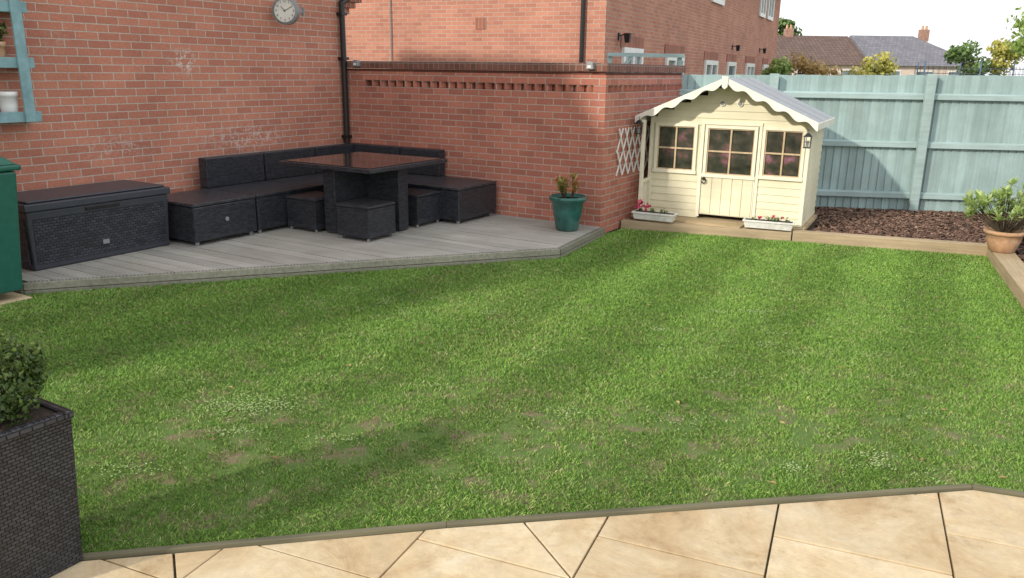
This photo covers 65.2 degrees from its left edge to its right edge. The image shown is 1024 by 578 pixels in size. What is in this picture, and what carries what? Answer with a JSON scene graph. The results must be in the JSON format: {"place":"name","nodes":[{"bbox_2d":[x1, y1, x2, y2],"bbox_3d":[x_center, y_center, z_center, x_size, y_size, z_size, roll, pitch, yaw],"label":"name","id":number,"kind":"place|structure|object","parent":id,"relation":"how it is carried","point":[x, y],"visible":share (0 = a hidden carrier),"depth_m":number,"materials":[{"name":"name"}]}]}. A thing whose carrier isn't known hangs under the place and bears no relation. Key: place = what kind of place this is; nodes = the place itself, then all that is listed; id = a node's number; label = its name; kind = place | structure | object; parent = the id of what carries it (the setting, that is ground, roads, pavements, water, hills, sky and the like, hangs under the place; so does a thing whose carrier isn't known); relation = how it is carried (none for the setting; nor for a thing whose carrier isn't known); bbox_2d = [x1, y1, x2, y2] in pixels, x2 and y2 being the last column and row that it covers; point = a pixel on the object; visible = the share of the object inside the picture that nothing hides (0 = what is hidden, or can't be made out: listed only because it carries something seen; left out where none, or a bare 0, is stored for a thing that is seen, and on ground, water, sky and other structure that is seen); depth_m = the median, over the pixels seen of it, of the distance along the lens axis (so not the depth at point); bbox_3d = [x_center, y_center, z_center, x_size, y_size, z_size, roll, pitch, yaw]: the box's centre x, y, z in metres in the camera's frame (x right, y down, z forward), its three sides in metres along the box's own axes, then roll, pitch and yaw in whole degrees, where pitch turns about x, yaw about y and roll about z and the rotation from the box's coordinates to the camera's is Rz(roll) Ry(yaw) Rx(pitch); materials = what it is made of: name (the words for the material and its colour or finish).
{"place":"outdoors","nodes":[
{"label":"outdoors","id":0,"kind":"place"},
{"bbox_2d":[0,292,31,305],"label":"side path","id":1,"kind":"structure","parent":0,"point":[11,297],"depth_m":6.30,"materials":[{"name":"stone"}]},
{"bbox_2d":[0,156,22,293],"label":"wheelie bin","id":2,"kind":"object","parent":1,"relation":"on","point":[10,268],"visible":1,"depth_m":6.12,"materials":[{"name":"green plastic"}]},
{"bbox_2d":[0,227,1023,552],"bbox_3d":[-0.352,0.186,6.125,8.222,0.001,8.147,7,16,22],"label":"lawn","id":3,"kind":"structure","parent":0,"point":[168,434],"depth_m":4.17,"materials":[{"name":"plant"}]},
{"bbox_2d":[91,285,952,483],"bbox_3d":[0.583,0.448,5.154,5.106,0.016,3.410,1,15,0],"label":"clover","id":4,"kind":"object","parent":3,"relation":"on","point":[452,386],"visible":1,"depth_m":4.37,"materials":[{"name":"green plant"}]},
{"bbox_2d":[127,250,1004,482],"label":"fallen leaves","id":5,"kind":"object","parent":3,"relation":"on","point":[377,418],"visible":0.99,"depth_m":4.48,"materials":[{"name":"brown plant"}]},
{"bbox_2d":[49,490,1023,577],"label":"patio","id":6,"kind":"structure","parent":0,"point":[899,536],"depth_m":3.10,"materials":[{"name":"stone"}]},
{"bbox_2d":[0,388,82,577],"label":"rattan planter","id":7,"kind":"object","parent":6,"relation":"on","point":[40,533],"visible":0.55,"depth_m":2.79,"materials":[{"name":"wicker"}]},
{"bbox_2d":[0,325,51,427],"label":"box bush","id":8,"kind":"object","parent":7,"relation":"in","point":[23,370],"visible":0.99,"depth_m":2.74,"materials":[{"name":"green plant"}]},
{"bbox_2d":[345,0,780,79],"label":"neighbour house","id":9,"kind":"structure","parent":0,"point":[721,37],"depth_m":15.93,"materials":[{"name":"brick"}]},
{"bbox_2d":[621,47,643,63],"bbox_3d":[2.375,-4.095,15.905,0.058,1.330,1.260,8,17,25],"label":"window","id":10,"kind":"structure","parent":9,"relation":"in","point":[636,60],"depth_m":15.74,"materials":[{"name":"white glass"}]},
{"bbox_2d":[665,57,684,73],"bbox_3d":[3.781,-4.406,18.855,0.058,2.110,1.560,8,17,25],"label":"window","id":11,"kind":"structure","parent":9,"relation":"in","point":[668,60],"depth_m":18.36,"materials":[{"name":"white glass"}]},
{"bbox_2d":[703,60,718,74],"bbox_3d":[5.481,-5.697,22.143,0.058,1.210,1.560,8,17,25],"label":"window","id":12,"kind":"structure","parent":9,"relation":"in","point":[710,66],"depth_m":21.98,"materials":[{"name":"white glass"}]},
{"bbox_2d":[711,0,724,5],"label":"window","id":13,"kind":"structure","parent":9,"relation":"in","point":[721,2],"depth_m":21.89,"materials":[{"name":"white glass"}]},
{"bbox_2d":[726,62,736,74],"bbox_3d":[6.713,-5.948,24.736,0.058,2.060,1.260,8,17,25],"label":"window","id":14,"kind":"structure","parent":9,"relation":"in","point":[731,66],"depth_m":24.52,"materials":[{"name":"white glass"}]},
{"bbox_2d":[745,63,754,74],"bbox_3d":[8.130,-7.112,27.452,0.058,1.210,1.560,8,17,25],"label":"window","id":15,"kind":"structure","parent":9,"relation":"in","point":[749,67],"depth_m":27.29,"materials":[{"name":"white glass"}]},
{"bbox_2d":[759,0,766,17],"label":"window","id":16,"kind":"structure","parent":9,"relation":"in","point":[763,3],"depth_m":28.05,"materials":[{"name":"white glass"}]},
{"bbox_2d":[766,0,774,20],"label":"window","id":17,"kind":"structure","parent":9,"relation":"in","point":[771,3],"depth_m":29.56,"materials":[{"name":"white glass"}]},
{"bbox_2d":[173,497,953,577],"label":"paving joint","id":18,"kind":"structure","parent":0,"point":[175,574],"depth_m":3.13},
{"bbox_2d":[778,0,1023,75],"label":"sky","id":19,"kind":"structure","parent":0,"point":[949,22],"materials":[{"name":"white"}]},
{"bbox_2d":[791,207,1023,246],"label":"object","id":20,"kind":"structure","parent":0,"point":[812,226],"depth_m":9.49,"materials":[{"name":"soil"}]},
{"bbox_2d":[813,206,1023,261],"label":"bark chips","id":21,"kind":"object","parent":20,"relation":"on","point":[896,218],"visible":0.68,"depth_m":9.56,"materials":[{"name":"brown wood"}]},
{"bbox_2d":[998,187,1023,242],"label":"garden shrub","id":22,"kind":"object","parent":20,"relation":"on","point":[1015,216],"visible":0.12,"depth_m":8.48,"materials":[{"name":"green plant"}]},
{"bbox_2d":[1015,247,1023,262],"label":"side bed ground","id":23,"kind":"structure","parent":0,"point":[1017,253],"depth_m":8.14,"materials":[{"name":"soil"}]},
{"label":"ground","id":24,"kind":"structure","parent":0,"visible":0},
{"bbox_2d":[0,0,361,192],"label":"brick wall","id":25,"kind":"structure","parent":24,"relation":"on","point":[168,93],"depth_m":8.40,"materials":[{"name":"red brick"},{"name":"mortar"}]},
{"bbox_2d":[0,0,41,122],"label":"wall shelf","id":26,"kind":"object","parent":25,"relation":"attached to","point":[22,62],"depth_m":6.92,"materials":[{"name":"teal paint"}]},
{"bbox_2d":[0,22,8,56],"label":"potted plant","id":27,"kind":"object","parent":26,"relation":"on","point":[2,46],"visible":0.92,"depth_m":6.85,"materials":[{"name":"green plant"}]},
{"bbox_2d":[0,91,17,111],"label":"pot","id":28,"kind":"object","parent":26,"relation":"on","point":[8,101],"visible":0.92,"depth_m":6.95,"materials":[{"name":"white ceramic"}]},
{"bbox_2d":[272,0,304,24],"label":"wall clock","id":29,"kind":"object","parent":25,"relation":"attached to","point":[286,12],"depth_m":9.29,"materials":[{"name":"grey metal"}]},
{"bbox_2d":[82,521,446,560],"bbox_3d":[-0.942,1.008,3.129,1.375,0.078,0.028,-2,16,-11],"label":"edging board","id":30,"kind":"object","parent":24,"relation":"on","point":[173,550],"visible":0.38,"depth_m":3.11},
{"bbox_2d":[13,214,604,294],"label":"timber deck","id":31,"kind":"structure","parent":24,"relation":"on","point":[282,251],"depth_m":7.63,"materials":[{"name":"timber"}]},
{"bbox_2d":[17,180,169,270],"bbox_3d":[-3.940,-0.620,7.372,0.677,0.592,1.372,10,18,30],"label":"storage box","id":32,"kind":"object","parent":31,"relation":"on","point":[64,225],"visible":0.93,"depth_m":7.13,"materials":[{"name":"wicker"}]},
{"bbox_2d":[167,189,256,245],"bbox_3d":[-3.199,-0.751,8.232,0.808,0.410,0.770,10,18,30],"label":"rattan ottoman","id":33,"kind":"object","parent":31,"relation":"on","point":[197,217],"visible":0.77,"depth_m":7.95,"materials":[{"name":"black wicker"}]},
{"bbox_2d":[198,152,312,232],"bbox_3d":[-2.824,-1.090,8.875,0.900,0.735,0.810,10,18,30],"label":"rattan sofa section","id":34,"kind":"object","parent":31,"relation":"on","point":[242,173],"visible":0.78,"depth_m":8.75,"materials":[{"name":"black wicker"}]},
{"bbox_2d":[260,147,323,191],"bbox_3d":[-2.395,-1.269,9.551,0.900,0.735,0.810,10,18,30],"label":"rattan sofa section","id":35,"kind":"object","parent":31,"relation":"on","point":[274,171],"visible":0.34,"depth_m":9.52,"materials":[{"name":"black wicker"}]},
{"bbox_2d":[286,191,325,232],"bbox_3d":[-2.142,-0.848,8.731,0.438,0.362,0.438,10,18,30],"label":"rattan stool","id":36,"kind":"object","parent":31,"relation":"on","point":[306,210],"visible":0.71,"depth_m":8.54,"materials":[{"name":"black wicker"}]},
{"bbox_2d":[313,143,403,174],"bbox_3d":[-1.964,-1.449,10.230,0.900,0.735,0.820,10,18,30],"label":"rattan sofa section","id":37,"kind":"object","parent":31,"relation":"on","point":[333,149],"visible":0.19,"depth_m":10.29,"materials":[{"name":"black wicker"}]},
{"bbox_2d":[277,152,446,232],"bbox_3d":[-1.621,-1.071,8.851,1.300,0.723,1.300,10,18,30],"label":"dining table","id":38,"kind":"object","parent":31,"relation":"on","point":[356,175],"visible":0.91,"depth_m":8.53,"materials":[{"name":"black wicker"}]},
{"bbox_2d":[336,198,395,241],"bbox_3d":[-1.512,-0.722,8.303,0.438,0.362,0.438,10,18,30],"label":"rattan stool","id":39,"kind":"object","parent":31,"relation":"on","point":[368,219],"visible":1,"depth_m":8.15,"materials":[{"name":"black wicker"}]},
{"bbox_2d":[400,147,444,182],"bbox_3d":[-1.307,-1.334,9.844,0.620,0.735,0.820,10,18,30],"label":"rattan sofa section","id":40,"kind":"object","parent":31,"relation":"on","point":[425,172],"visible":0.26,"depth_m":9.95,"materials":[{"name":"black wicker"}]},
{"bbox_2d":[408,188,440,226],"bbox_3d":[-1.109,-0.930,9.085,0.438,0.362,0.438,10,18,30],"label":"rattan stool","id":41,"kind":"object","parent":31,"relation":"on","point":[423,205],"visible":0.71,"depth_m":8.91,"materials":[{"name":"black wicker"}]},
{"bbox_2d":[408,176,496,223],"bbox_3d":[-0.714,-1.068,9.516,0.760,0.410,0.795,10,18,30],"label":"rattan ottoman","id":42,"kind":"object","parent":31,"relation":"on","point":[461,199],"visible":0.65,"depth_m":9.23,"materials":[{"name":"black wicker"}]},
{"bbox_2d":[549,172,586,231],"bbox_3d":[0.613,-0.965,8.771,0.420,0.641,0.420,1,15,0],"label":"potted shrub","id":43,"kind":"object","parent":31,"relation":"on","point":[567,209],"visible":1,"depth_m":8.68,"materials":[{"name":"teal ceramic"}]},
{"bbox_2d":[347,61,685,232],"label":"garden wall","id":44,"kind":"structure","parent":24,"relation":"on","point":[526,134],"depth_m":9.48,"materials":[{"name":"brick"}]},
{"bbox_2d":[352,60,359,65],"bbox_3d":[-2.014,-2.920,10.344,0.089,0.080,0.064,10,18,30],"label":"solar light","id":45,"kind":"object","parent":44,"relation":"attached to","point":[356,62],"visible":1,"depth_m":10.32,"materials":[{"name":"grey metal"}]},
{"bbox_2d":[586,62,594,68],"bbox_3d":[0.848,-2.419,8.659,0.089,0.080,0.064,10,18,30],"label":"solar light","id":46,"kind":"object","parent":44,"relation":"attached to","point":[590,65],"visible":1,"depth_m":8.63,"materials":[{"name":"grey metal"}]},
{"bbox_2d":[615,125,650,175],"bbox_3d":[1.465,-1.666,9.555,0.023,0.540,1.027,10,18,30],"label":"trellis","id":47,"kind":"object","parent":44,"relation":"attached to","point":[629,152],"visible":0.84,"depth_m":9.44,"materials":[{"name":"white wood"}]},
{"bbox_2d":[607,52,684,65],"bbox_3d":[2.017,-2.581,12.428,1.250,2.075,0.090,-3,16,-14],"label":"garden pergola","id":48,"kind":"object","parent":24,"relation":"on","point":[679,57],"visible":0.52,"depth_m":12.10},
{"bbox_2d":[621,219,791,240],"bbox_3d":[2.222,-0.675,9.271,1.921,0.130,0.140,6,16,18],"label":"timber sleeper","id":49,"kind":"object","parent":24,"relation":"on","point":[689,228],"visible":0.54,"depth_m":9.20,"materials":[{"name":"brown wood"}]},
{"bbox_2d":[631,198,677,221],"bbox_3d":[1.673,-0.926,9.382,0.516,0.231,0.156,9,17,26],"label":"flower trough","id":50,"kind":"object","parent":49,"relation":"on","point":[652,214],"visible":1,"depth_m":9.37,"materials":[{"name":"plastic"}]},
{"bbox_2d":[742,215,794,230],"bbox_3d":[2.891,-0.763,9.007,0.556,0.162,0.156,7,17,22],"label":"flower trough","id":51,"kind":"object","parent":49,"relation":"on","point":[771,223],"visible":1,"depth_m":8.97,"materials":[{"name":"plastic"}]},
{"bbox_2d":[446,484,971,527],"bbox_3d":[0.900,0.951,3.433,2.359,0.078,0.028,-2,15,-9],"label":"edging board","id":52,"kind":"object","parent":24,"relation":"on","point":[607,513],"visible":0.46,"depth_m":3.40,"materials":[{"name":"brown wood"}]},
{"bbox_2d":[631,206,816,231],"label":"porch platform","id":53,"kind":"structure","parent":24,"relation":"on","point":[720,221],"depth_m":9.42,"materials":[{"name":"wood"}]},
{"bbox_2d":[635,76,834,227],"bbox_3d":[2.683,-1.714,9.640,2.030,1.645,1.534,9,17,26],"label":"playhouse","id":54,"kind":"object","parent":53,"relation":"on","point":[727,146],"visible":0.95,"depth_m":9.26,"materials":[{"name":"beige paint"}]},
{"bbox_2d":[634,117,643,133],"bbox_3d":[1.477,-1.906,9.315,0.090,0.200,0.090,9,17,26],"label":"hanging lantern","id":55,"kind":"object","parent":54,"relation":"hanging from","point":[640,122],"visible":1,"depth_m":9.29,"materials":[{"name":"grey metal"}]},
{"bbox_2d":[652,122,698,173],"bbox_3d":[1.946,-1.677,9.525,0.530,0.585,0.042,9,17,26],"label":"window","id":56,"kind":"structure","parent":54,"relation":"in","point":[675,151],"depth_m":9.53,"materials":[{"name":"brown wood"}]},
{"bbox_2d":[695,121,763,217],"bbox_3d":[2.509,-1.370,9.291,0.695,1.120,0.070,9,17,26],"label":"door","id":57,"kind":"structure","parent":54,"relation":"in","point":[719,196],"depth_m":9.34,"materials":[{"name":"beige paint"}]},
{"bbox_2d":[701,125,758,179],"bbox_3d":[2.516,-1.578,9.239,0.620,0.600,0.042,9,17,26],"label":"window","id":58,"kind":"structure","parent":54,"relation":"in","point":[730,152],"depth_m":9.24,"materials":[{"name":"brown wood"}]},
{"bbox_2d":[758,127,807,181],"bbox_3d":[3.036,-1.513,8.979,0.490,0.585,0.042,9,17,26],"label":"window","id":59,"kind":"structure","parent":54,"relation":"in","point":[782,150],"depth_m":8.99,"materials":[{"name":"brown wood"}]},
{"bbox_2d":[803,129,812,148],"bbox_3d":[3.142,-1.597,8.497,0.090,0.200,0.090,9,17,26],"label":"hanging lantern","id":60,"kind":"object","parent":54,"relation":"hanging from","point":[807,145],"visible":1,"depth_m":8.49,"materials":[{"name":"grey metal"}]},
{"bbox_2d":[761,56,792,74],"bbox_3d":[9.305,-6.948,28.132,0.999,2.411,1.301,14,20,40],"label":"garden bush","id":61,"kind":"object","parent":24,"relation":"on","point":[777,65],"visible":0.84,"depth_m":27.63,"materials":[{"name":"green plant"}]},
{"bbox_2d":[778,17,801,35],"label":"garden tree","id":62,"kind":"object","parent":24,"relation":"on","point":[783,23],"visible":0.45,"depth_m":70.59,"materials":[{"name":"green plant"}]},
{"bbox_2d":[785,51,831,74],"bbox_3d":[10.503,-7.332,29.188,1.912,2.627,1.584,1,15,0],"label":"garden bush","id":63,"kind":"object","parent":24,"relation":"on","point":[803,67],"visible":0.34,"depth_m":28.96,"materials":[{"name":"brown plant"}]},
{"bbox_2d":[775,25,865,74],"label":"bungalow","id":64,"kind":"object","parent":24,"relation":"on","point":[844,53],"visible":0.34,"depth_m":61.29,"materials":[{"name":"brown tile"}]},
{"bbox_2d":[839,69,856,74],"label":"window","id":65,"kind":"structure","parent":64,"relation":"in","point":[844,73],"depth_m":59.74,"materials":[{"name":"white glass"}]},
{"bbox_2d":[817,63,842,74],"bbox_3d":[12.122,-7.624,31.057,1.464,2.248,1.349,-13,20,-41],"label":"garden bush","id":66,"kind":"object","parent":24,"relation":"on","point":[833,72],"visible":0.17,"depth_m":30.87,"materials":[{"name":"brown plant"}]},
{"bbox_2d":[678,74,1023,213],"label":"garden fence","id":67,"kind":"object","parent":24,"relation":"on","point":[936,142],"visible":0.41,"depth_m":10.41,"materials":[{"name":"teal wood"}]},
{"bbox_2d":[844,51,898,75],"bbox_3d":[12.949,-7.262,28.989,1.770,2.664,1.570,1,15,0],"label":"garden bush","id":68,"kind":"object","parent":24,"relation":"on","point":[882,62],"visible":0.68,"depth_m":28.57,"materials":[{"name":"yellow plant"}]},
{"bbox_2d":[792,230,987,255],"bbox_3d":[4.048,-0.490,8.659,1.926,0.145,0.130,6,16,18],"label":"timber sleeper","id":69,"kind":"object","parent":24,"relation":"on","point":[916,244],"visible":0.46,"depth_m":8.59,"materials":[{"name":"brown wood"}]},
{"bbox_2d":[849,26,970,75],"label":"bungalow","id":70,"kind":"object","parent":24,"relation":"on","point":[909,53],"visible":0.37,"depth_m":60.81,"materials":[{"name":"grey tile"}]},
{"bbox_2d":[886,70,900,74],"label":"window","id":71,"kind":"structure","parent":70,"relation":"in","point":[898,72],"depth_m":59.34,"materials":[{"name":"white glass"}]},
{"bbox_2d":[915,70,933,74],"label":"window","id":72,"kind":"structure","parent":70,"relation":"in","point":[919,72],"depth_m":59.34,"materials":[{"name":"white glass"}]},
{"bbox_2d":[947,71,963,75],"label":"window","id":73,"kind":"structure","parent":70,"relation":"in","point":[948,71],"depth_m":59.32,"materials":[{"name":"white glass"}]},
{"bbox_2d":[943,39,993,75],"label":"garden tree","id":74,"kind":"object","parent":24,"relation":"on","point":[958,54],"visible":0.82,"depth_m":44.03,"materials":[{"name":"green plant"}]},
{"bbox_2d":[914,61,1023,75],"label":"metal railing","id":75,"kind":"object","parent":24,"relation":"on","point":[959,73],"visible":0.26,"depth_m":23.45,"materials":[{"name":"grey metal"}]},
{"bbox_2d":[972,484,1023,497],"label":"edging board","id":76,"kind":"object","parent":24,"relation":"on","point":[996,490],"visible":0.45,"depth_m":3.56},
{"bbox_2d":[985,37,1023,75],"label":"garden tree","id":77,"kind":"object","parent":24,"relation":"on","point":[1001,52],"visible":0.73,"depth_m":44.33,"materials":[{"name":"yellow plant"}]},
{"bbox_2d":[985,242,1023,308],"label":"timber sleeper","id":78,"kind":"object","parent":24,"relation":"on","point":[1009,267],"visible":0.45,"depth_m":7.32,"materials":[{"name":"brown wood"}]},
{"bbox_2d":[960,177,1023,252],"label":"potted shrub","id":79,"kind":"object","parent":78,"relation":"on","point":[1006,238],"visible":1,"depth_m":7.87,"materials":[{"name":"green plant"}]},
{"bbox_2d":[1005,7,1023,56],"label":"garden tree","id":80,"kind":"object","parent":24,"relation":"on","point":[1018,45],"visible":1,"depth_m":34.67,"materials":[{"name":"green plant"}]}
]}

